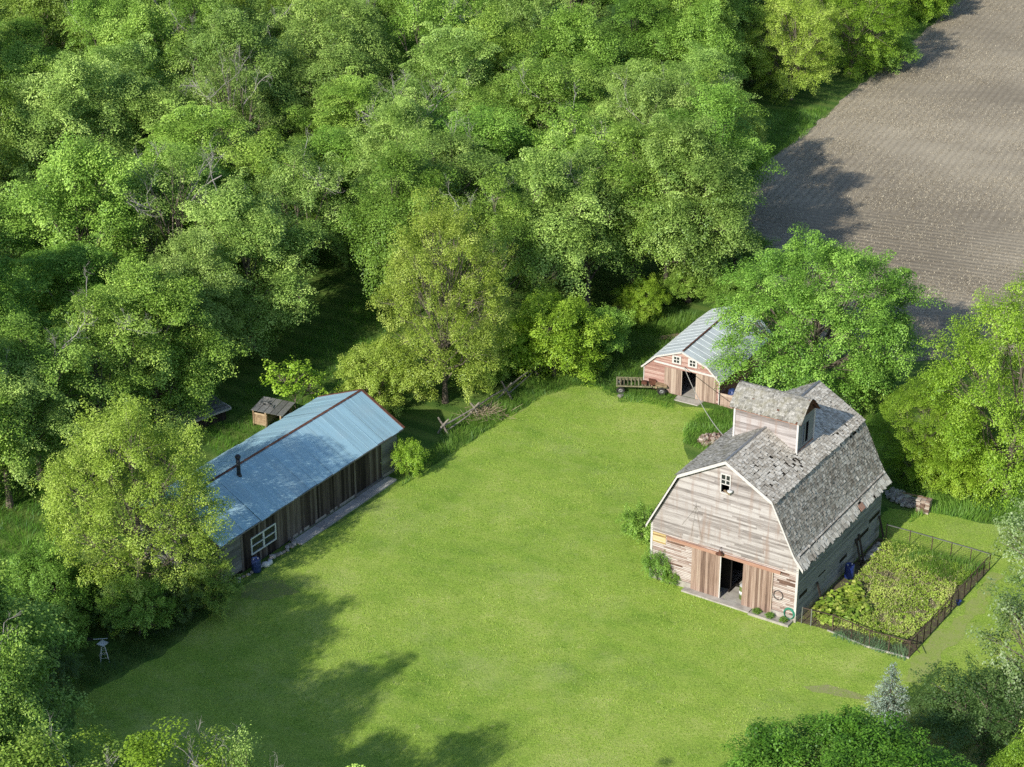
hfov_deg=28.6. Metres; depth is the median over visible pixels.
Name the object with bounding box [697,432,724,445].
rubble heap
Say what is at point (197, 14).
woodland tree
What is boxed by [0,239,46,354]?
woodland tree
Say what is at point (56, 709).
broadleaf tree
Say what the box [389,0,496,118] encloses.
woodland tree
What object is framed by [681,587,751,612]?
concrete apron
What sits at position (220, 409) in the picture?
shed
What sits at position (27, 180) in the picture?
woodland tree
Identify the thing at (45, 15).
woodland tree
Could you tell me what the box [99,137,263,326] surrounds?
woodland tree
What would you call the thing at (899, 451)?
broadleaf tree
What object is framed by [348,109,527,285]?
woodland tree
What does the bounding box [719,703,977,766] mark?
broadleaf tree
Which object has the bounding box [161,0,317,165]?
woodland tree
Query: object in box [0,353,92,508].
woodland tree
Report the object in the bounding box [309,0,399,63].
woodland tree
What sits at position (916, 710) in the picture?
leafy shrub
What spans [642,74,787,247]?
woodland tree
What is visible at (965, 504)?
tall grass
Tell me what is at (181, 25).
woodland tree
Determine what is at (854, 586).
broadleaf plant
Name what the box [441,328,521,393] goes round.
leafy shrub
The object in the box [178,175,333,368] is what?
woodland tree
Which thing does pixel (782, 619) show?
leafy shrub
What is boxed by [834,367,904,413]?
leafy shrub
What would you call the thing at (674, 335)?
plank pile
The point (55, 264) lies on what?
woodland tree
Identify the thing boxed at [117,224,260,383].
woodland tree
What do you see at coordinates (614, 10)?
woodland tree
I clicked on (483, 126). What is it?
woodland tree
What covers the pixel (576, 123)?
woodland tree
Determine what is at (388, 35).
woodland tree
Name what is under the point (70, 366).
woodland tree
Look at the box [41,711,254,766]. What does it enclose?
broadleaf tree
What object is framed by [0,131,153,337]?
woodland tree
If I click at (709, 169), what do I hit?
woodland tree
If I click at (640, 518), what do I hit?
leafy shrub
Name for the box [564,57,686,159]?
woodland tree
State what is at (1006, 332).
broadleaf tree
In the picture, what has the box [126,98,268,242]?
woodland tree
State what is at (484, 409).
brush heap
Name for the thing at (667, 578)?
leafy shrub
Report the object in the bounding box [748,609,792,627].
planter bed
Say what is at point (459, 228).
broadleaf tree
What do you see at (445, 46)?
woodland tree
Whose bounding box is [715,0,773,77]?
woodland tree
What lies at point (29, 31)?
woodland tree
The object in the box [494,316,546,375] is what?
leafy shrub
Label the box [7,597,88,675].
leafy shrub
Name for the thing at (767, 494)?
gambrel barn
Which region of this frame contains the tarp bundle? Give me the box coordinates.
[728,388,734,394]
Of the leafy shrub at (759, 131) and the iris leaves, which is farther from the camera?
the leafy shrub at (759, 131)
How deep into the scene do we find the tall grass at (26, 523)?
131.63 m
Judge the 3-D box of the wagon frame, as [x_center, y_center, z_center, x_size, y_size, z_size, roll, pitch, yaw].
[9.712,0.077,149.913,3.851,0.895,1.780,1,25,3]
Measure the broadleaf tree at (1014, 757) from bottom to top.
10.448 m
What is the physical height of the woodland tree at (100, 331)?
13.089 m
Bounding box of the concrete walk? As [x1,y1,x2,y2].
[295,476,396,544]
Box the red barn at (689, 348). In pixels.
[641,306,770,404]
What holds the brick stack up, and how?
on the meadow ground at (334, 284)
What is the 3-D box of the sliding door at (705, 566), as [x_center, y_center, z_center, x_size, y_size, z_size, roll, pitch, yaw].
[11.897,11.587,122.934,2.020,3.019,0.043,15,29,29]
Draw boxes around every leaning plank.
[816,581,821,599]
[855,538,861,565]
[858,534,864,562]
[878,515,884,540]
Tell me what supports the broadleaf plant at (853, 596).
on the garden soil
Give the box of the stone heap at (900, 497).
[882,487,916,507]
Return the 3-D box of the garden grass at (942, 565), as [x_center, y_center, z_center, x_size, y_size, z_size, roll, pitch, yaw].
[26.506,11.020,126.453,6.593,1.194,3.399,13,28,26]
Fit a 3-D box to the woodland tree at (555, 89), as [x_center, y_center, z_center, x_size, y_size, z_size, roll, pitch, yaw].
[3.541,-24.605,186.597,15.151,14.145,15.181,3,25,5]
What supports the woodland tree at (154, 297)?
on the meadow ground at (334, 284)
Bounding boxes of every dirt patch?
[240,579,298,600]
[802,685,879,701]
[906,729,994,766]
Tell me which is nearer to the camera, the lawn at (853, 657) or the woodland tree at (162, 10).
the lawn at (853, 657)
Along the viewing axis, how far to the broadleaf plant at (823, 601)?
121.81 m
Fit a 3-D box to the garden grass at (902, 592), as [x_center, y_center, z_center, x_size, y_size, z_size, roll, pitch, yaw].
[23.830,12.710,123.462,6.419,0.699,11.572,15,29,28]
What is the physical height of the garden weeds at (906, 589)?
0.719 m
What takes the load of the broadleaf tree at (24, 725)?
on the meadow ground at (334, 284)
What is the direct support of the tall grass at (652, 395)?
on the meadow ground at (334, 284)
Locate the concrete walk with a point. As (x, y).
(343, 511)
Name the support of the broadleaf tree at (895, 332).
on the meadow ground at (334, 284)
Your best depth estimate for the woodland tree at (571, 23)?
193.82 m
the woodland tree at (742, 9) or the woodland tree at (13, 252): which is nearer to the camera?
the woodland tree at (13, 252)
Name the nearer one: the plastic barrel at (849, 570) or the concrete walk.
the plastic barrel at (849, 570)
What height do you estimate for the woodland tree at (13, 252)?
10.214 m
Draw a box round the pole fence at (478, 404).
[437,365,539,434]
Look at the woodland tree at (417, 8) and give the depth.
195.63 m
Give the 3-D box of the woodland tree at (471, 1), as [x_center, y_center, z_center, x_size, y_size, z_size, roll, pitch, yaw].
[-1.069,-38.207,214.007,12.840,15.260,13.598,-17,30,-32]
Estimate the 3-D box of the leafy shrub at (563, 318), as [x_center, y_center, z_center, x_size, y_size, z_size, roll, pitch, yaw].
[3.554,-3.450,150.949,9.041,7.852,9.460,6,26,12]
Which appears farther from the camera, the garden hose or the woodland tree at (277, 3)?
the woodland tree at (277, 3)
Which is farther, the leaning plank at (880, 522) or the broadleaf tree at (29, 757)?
the leaning plank at (880, 522)
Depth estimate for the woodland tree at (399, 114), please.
169.03 m
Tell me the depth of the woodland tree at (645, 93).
172.71 m
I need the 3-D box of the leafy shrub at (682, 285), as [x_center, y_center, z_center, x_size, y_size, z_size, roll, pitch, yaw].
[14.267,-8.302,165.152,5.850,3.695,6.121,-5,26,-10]
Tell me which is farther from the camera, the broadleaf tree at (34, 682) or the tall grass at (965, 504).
the tall grass at (965, 504)
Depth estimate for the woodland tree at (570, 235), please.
154.03 m
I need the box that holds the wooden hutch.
[251,396,294,426]
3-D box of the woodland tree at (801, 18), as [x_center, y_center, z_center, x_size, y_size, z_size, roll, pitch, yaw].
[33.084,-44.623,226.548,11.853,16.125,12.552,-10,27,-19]
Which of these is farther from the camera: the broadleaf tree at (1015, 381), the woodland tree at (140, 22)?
the woodland tree at (140, 22)
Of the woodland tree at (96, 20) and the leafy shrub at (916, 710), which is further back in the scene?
the woodland tree at (96, 20)
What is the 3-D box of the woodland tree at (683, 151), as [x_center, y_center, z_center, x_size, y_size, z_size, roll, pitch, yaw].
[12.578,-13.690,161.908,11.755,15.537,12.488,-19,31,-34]
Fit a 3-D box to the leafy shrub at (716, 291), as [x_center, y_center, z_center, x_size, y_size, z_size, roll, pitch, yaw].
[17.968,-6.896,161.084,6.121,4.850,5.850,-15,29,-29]
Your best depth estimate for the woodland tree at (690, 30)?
197.69 m
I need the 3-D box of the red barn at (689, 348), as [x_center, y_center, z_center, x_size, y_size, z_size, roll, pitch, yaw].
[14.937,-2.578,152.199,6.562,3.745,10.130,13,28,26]
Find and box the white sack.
[261,561,269,566]
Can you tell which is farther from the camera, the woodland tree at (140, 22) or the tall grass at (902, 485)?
the woodland tree at (140, 22)
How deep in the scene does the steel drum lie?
122.81 m
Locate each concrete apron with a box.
[674,395,703,405]
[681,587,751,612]
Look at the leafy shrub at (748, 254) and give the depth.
169.82 m
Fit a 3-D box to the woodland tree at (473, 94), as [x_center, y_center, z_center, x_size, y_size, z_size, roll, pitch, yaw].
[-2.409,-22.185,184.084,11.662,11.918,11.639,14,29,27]
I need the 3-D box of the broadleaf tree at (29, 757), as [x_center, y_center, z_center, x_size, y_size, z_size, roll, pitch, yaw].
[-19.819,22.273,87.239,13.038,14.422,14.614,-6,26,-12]
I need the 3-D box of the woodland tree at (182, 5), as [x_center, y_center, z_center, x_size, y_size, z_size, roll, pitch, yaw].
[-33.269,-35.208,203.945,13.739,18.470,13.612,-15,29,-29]
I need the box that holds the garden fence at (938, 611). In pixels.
[801,524,990,658]
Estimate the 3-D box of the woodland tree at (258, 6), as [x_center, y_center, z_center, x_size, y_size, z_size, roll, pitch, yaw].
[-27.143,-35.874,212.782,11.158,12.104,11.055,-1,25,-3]
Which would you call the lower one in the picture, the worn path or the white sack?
the worn path
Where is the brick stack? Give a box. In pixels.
[903,492,932,514]
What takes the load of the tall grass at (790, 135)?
on the meadow ground at (334, 284)
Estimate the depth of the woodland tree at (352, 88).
181.66 m
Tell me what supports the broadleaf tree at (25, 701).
on the meadow ground at (334, 284)
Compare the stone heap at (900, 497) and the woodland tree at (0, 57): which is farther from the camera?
the woodland tree at (0, 57)
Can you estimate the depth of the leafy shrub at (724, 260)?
166.72 m
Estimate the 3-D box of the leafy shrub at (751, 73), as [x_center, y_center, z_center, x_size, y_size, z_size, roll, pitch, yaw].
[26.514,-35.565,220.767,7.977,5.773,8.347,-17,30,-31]
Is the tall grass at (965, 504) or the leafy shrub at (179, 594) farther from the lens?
the tall grass at (965, 504)
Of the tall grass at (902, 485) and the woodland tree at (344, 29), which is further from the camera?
the woodland tree at (344, 29)
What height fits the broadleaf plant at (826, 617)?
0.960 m
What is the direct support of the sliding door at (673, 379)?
in the red barn at (689, 348)
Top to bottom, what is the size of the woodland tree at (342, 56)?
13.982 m
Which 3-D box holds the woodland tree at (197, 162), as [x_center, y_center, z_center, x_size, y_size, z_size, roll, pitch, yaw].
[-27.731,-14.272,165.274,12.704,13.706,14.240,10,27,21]
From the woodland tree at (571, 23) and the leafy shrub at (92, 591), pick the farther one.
the woodland tree at (571, 23)
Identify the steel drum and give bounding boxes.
[739,583,741,599]
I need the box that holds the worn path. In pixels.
[903,572,1004,682]
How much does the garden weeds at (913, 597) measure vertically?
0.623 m
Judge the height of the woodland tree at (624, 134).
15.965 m
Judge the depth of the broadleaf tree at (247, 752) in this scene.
89.58 m
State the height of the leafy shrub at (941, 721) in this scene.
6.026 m
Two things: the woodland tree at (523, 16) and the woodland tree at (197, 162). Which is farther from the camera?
the woodland tree at (523, 16)
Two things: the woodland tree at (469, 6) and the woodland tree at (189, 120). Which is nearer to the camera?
the woodland tree at (189, 120)
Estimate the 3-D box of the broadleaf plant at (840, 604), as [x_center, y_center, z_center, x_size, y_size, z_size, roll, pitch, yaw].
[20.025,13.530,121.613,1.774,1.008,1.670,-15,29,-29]
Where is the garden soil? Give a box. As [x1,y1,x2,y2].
[797,538,988,656]
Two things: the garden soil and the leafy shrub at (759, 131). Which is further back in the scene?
the leafy shrub at (759, 131)
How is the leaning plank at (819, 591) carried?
on the garden soil
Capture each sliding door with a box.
[664,367,681,394]
[690,548,721,597]
[695,374,716,403]
[741,564,772,612]
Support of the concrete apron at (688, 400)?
on the meadow ground at (334, 284)
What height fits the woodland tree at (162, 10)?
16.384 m
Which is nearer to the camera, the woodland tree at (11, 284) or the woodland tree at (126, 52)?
the woodland tree at (11, 284)
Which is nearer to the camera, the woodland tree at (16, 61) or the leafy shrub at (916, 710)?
the leafy shrub at (916, 710)
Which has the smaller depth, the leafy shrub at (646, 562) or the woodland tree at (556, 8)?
the leafy shrub at (646, 562)
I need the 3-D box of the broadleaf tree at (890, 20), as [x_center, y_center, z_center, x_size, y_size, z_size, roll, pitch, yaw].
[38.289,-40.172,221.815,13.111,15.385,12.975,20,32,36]
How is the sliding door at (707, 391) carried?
in the red barn at (689, 348)
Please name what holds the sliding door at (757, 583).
in the gambrel barn at (767, 494)
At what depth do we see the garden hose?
120.48 m
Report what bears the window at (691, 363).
in the red barn at (689, 348)
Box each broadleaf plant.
[811,603,835,618]
[815,596,834,609]
[820,608,839,625]
[824,588,850,607]
[832,597,858,614]
[836,607,859,625]
[840,579,864,596]
[844,591,866,605]
[849,601,872,617]
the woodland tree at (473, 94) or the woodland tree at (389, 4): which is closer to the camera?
the woodland tree at (473, 94)
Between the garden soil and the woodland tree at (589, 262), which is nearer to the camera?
the garden soil
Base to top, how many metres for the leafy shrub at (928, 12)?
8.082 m
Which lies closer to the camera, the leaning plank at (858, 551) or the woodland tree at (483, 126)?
the leaning plank at (858, 551)
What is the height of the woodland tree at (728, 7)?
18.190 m
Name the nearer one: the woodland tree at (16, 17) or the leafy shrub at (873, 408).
the leafy shrub at (873, 408)
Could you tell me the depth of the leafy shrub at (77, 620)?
116.40 m
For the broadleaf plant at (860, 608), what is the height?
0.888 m
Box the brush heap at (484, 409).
[454,398,522,422]
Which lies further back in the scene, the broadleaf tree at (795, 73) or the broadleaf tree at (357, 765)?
the broadleaf tree at (795, 73)
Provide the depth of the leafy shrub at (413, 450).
136.68 m
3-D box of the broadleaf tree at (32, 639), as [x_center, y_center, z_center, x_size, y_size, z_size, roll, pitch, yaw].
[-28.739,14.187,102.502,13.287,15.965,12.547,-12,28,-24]
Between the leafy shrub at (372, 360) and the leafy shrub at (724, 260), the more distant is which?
the leafy shrub at (724, 260)
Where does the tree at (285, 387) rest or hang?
on the meadow ground at (334, 284)
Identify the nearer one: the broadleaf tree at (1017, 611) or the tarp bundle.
the broadleaf tree at (1017, 611)
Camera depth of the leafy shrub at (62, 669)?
112.05 m
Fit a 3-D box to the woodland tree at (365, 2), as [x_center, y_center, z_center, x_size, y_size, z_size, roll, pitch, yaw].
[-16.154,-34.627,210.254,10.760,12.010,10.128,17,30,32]
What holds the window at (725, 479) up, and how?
in the gambrel barn at (767, 494)
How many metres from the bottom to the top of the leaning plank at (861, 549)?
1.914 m
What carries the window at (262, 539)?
in the long shed at (290, 476)
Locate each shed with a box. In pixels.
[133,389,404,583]
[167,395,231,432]
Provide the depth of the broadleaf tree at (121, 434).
118.25 m
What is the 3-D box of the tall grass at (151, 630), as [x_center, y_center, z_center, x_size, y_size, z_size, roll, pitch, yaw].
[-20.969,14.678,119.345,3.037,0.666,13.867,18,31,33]
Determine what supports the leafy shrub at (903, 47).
on the meadow ground at (334, 284)
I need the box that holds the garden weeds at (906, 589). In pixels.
[822,538,971,639]
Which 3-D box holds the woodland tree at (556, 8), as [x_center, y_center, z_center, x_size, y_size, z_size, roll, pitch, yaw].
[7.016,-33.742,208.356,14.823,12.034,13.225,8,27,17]
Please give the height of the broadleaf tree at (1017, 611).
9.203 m
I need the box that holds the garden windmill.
[87,633,109,663]
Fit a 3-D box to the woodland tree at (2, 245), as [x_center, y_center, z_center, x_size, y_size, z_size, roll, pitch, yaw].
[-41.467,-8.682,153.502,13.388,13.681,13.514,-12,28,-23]
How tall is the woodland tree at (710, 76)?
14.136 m
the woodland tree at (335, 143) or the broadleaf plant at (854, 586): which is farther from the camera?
the woodland tree at (335, 143)
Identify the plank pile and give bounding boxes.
[659,333,678,338]
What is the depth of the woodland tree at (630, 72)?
181.29 m
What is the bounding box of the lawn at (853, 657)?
[71,385,1023,766]
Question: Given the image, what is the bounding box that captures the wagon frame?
[616,377,667,394]
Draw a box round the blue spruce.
[861,662,916,731]
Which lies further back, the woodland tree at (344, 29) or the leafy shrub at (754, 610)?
the woodland tree at (344, 29)
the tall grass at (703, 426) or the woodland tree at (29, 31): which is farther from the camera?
the woodland tree at (29, 31)
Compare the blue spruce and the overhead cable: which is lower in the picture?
the blue spruce
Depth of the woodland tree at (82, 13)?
199.22 m
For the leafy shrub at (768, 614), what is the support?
in the planter bed
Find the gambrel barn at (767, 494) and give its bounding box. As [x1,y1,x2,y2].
[645,380,891,622]
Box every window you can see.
[250,523,276,555]
[672,355,681,364]
[688,358,697,368]
[720,472,731,494]
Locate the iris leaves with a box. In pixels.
[833,627,908,660]
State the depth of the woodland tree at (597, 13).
212.04 m
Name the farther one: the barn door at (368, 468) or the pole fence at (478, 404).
the pole fence at (478, 404)
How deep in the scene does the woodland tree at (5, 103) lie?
170.19 m
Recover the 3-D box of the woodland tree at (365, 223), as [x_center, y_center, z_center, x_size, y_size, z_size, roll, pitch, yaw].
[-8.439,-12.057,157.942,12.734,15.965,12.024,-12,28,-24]
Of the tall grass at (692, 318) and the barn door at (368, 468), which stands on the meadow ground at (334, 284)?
the tall grass at (692, 318)
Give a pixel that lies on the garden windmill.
(102, 643)
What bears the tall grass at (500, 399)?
on the meadow ground at (334, 284)
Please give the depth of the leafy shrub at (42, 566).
117.98 m
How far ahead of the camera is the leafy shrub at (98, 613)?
118.77 m
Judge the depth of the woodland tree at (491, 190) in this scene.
153.08 m
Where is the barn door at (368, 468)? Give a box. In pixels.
[353,444,382,494]
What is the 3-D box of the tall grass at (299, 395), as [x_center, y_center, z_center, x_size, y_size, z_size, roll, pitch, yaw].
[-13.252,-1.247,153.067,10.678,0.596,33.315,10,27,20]
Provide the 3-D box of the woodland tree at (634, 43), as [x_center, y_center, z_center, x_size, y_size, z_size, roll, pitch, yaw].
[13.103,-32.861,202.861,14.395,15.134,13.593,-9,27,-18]
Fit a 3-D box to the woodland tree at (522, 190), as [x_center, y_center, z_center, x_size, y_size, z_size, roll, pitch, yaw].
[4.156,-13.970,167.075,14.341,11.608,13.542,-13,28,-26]
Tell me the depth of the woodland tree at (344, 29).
191.66 m
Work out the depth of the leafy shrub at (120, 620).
117.95 m
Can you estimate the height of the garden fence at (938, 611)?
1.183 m
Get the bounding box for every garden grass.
[827,544,974,641]
[891,537,983,584]
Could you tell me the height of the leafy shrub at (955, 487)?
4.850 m
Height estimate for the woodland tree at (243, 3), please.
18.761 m
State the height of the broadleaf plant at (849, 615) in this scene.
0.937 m
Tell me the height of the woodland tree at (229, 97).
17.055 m
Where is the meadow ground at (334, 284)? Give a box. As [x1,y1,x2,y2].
[0,0,1023,759]
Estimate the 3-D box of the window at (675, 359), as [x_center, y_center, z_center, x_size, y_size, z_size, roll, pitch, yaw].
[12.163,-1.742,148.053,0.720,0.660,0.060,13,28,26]
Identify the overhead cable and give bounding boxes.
[684,367,722,434]
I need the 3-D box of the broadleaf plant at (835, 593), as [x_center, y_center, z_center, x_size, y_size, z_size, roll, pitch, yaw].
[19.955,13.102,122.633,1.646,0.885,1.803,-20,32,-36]
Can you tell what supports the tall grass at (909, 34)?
on the meadow ground at (334, 284)
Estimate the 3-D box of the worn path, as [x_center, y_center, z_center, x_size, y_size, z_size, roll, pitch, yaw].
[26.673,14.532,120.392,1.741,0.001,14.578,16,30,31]
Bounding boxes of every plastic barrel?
[251,556,260,572]
[844,562,854,579]
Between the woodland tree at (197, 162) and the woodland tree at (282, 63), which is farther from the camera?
the woodland tree at (282, 63)
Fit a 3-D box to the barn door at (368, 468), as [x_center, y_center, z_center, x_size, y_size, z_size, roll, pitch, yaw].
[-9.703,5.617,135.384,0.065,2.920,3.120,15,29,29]
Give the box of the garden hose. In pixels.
[783,607,794,618]
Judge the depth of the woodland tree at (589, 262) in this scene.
158.71 m
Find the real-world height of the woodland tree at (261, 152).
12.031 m
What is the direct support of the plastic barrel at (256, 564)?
on the meadow ground at (334, 284)
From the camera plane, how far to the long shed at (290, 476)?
131.12 m
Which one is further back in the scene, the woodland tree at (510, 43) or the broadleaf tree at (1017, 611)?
the woodland tree at (510, 43)
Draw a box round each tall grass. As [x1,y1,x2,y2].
[0,471,87,682]
[69,585,226,691]
[203,285,399,454]
[400,306,703,484]
[471,396,508,424]
[616,381,675,408]
[683,405,732,449]
[748,104,825,171]
[861,403,932,490]
[869,3,946,69]
[908,463,1023,524]
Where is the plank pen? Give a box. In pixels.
[720,393,732,408]
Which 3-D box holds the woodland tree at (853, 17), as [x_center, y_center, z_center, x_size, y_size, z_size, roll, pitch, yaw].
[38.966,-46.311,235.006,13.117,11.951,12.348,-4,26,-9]
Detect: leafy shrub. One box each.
[0,532,97,630]
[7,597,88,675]
[25,637,91,706]
[28,551,123,624]
[41,420,123,480]
[43,596,96,669]
[80,571,158,642]
[87,572,182,639]
[140,566,212,623]
[145,359,222,410]
[168,548,245,622]
[328,334,420,417]
[390,435,430,477]
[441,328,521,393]
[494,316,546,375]
[495,283,617,387]
[557,302,635,371]
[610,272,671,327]
[615,496,656,544]
[641,543,671,582]
[648,225,738,286]
[653,260,718,304]
[659,571,680,585]
[703,269,768,319]
[713,226,780,271]
[715,111,769,150]
[725,37,784,86]
[751,608,761,613]
[764,611,775,618]
[777,615,787,623]
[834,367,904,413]
[855,32,921,74]
[882,0,959,25]
[900,689,973,745]
[910,650,1023,766]
[912,420,1008,504]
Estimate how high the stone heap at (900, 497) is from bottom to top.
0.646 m
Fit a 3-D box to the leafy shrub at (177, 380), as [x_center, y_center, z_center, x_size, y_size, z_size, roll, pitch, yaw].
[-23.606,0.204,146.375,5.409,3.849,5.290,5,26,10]
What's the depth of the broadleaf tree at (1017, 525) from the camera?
118.44 m
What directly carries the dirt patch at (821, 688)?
on the lawn at (853, 657)
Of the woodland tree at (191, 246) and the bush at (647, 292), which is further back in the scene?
the bush at (647, 292)
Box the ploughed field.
[740,0,1023,361]
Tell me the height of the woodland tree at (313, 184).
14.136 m
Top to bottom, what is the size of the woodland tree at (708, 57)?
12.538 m
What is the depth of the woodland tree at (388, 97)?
176.80 m
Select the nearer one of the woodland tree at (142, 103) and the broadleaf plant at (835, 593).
the broadleaf plant at (835, 593)
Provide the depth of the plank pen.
147.22 m
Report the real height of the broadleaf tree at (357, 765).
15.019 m
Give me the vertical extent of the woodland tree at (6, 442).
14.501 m
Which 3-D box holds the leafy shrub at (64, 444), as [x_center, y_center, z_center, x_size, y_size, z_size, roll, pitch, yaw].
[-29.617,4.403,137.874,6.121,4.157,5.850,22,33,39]
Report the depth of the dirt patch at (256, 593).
124.05 m
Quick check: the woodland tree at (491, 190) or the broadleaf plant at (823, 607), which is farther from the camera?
the woodland tree at (491, 190)
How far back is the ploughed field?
194.00 m
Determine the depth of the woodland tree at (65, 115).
172.66 m
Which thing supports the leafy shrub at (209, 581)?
on the lawn at (853, 657)
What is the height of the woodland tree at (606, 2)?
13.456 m
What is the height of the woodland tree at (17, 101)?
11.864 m
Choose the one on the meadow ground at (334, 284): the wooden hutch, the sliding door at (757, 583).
the wooden hutch
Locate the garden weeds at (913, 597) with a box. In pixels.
[817,537,978,645]
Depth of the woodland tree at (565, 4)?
220.34 m
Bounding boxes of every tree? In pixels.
[0,0,58,45]
[0,0,75,45]
[0,0,93,84]
[0,15,86,112]
[0,33,12,114]
[0,36,92,165]
[0,49,134,236]
[0,69,34,204]
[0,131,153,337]
[0,182,48,280]
[0,205,51,302]
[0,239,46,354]
[0,303,115,481]
[0,339,52,485]
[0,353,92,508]
[0,549,84,723]
[0,557,101,765]
[0,608,87,763]
[0,625,84,766]
[0,640,74,758]
[0,723,135,766]
[1,74,82,172]
[1,233,146,389]
[7,165,130,267]
[28,391,235,616]
[29,260,178,425]
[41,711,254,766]
[59,0,128,46]
[60,0,163,77]
[74,33,188,156]
[75,60,222,231]
[80,0,187,122]
[85,248,251,435]
[90,137,245,269]
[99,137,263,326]
[117,0,246,81]
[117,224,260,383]
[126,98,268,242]
[128,0,206,77]
[152,2,242,88]
[159,0,272,144]
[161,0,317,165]
[171,719,282,766]
[177,42,286,166]
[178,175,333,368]
[206,0,303,99]
[207,0,279,66]
[215,125,355,271]
[238,126,359,299]
[249,0,332,60]
[252,25,320,132]
[258,355,328,410]
[263,0,403,134]
[266,124,384,236]
[267,66,423,198]
[272,32,397,141]
[298,0,401,80]
[303,14,415,132]
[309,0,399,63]
[324,128,465,320]
[339,87,459,241]
[347,763,365,766]
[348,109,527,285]
[356,69,469,190]
[366,185,519,405]
[369,0,455,84]
[369,0,478,118]
[379,21,512,134]
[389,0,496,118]
[402,0,490,20]
[408,94,551,245]
[418,163,560,330]
[430,72,540,188]
[446,1,557,151]
[450,0,544,50]
[469,131,617,326]
[472,0,570,119]
[484,41,616,165]
[485,143,618,278]
[506,81,637,205]
[520,135,656,308]
[523,0,626,87]
[524,2,627,137]
[528,0,616,21]
[531,0,589,14]
[559,57,676,161]
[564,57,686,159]
[565,117,700,291]
[575,0,656,50]
[576,0,690,82]
[583,0,668,81]
[590,113,765,304]
[605,61,725,164]
[605,112,764,302]
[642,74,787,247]
[650,0,776,62]
[654,0,757,80]
[656,59,772,162]
[657,0,750,112]
[657,39,761,134]
[702,221,951,414]
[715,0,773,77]
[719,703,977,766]
[736,0,855,105]
[751,0,861,57]
[802,0,903,38]
[804,0,919,81]
[865,373,989,497]
[906,262,1023,514]
[965,577,1023,712]
[985,489,1023,587]
[985,719,1023,766]
[1000,288,1023,413]
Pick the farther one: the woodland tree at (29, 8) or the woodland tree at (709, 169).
the woodland tree at (29, 8)
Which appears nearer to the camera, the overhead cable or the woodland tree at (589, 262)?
the overhead cable
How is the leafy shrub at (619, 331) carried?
on the meadow ground at (334, 284)

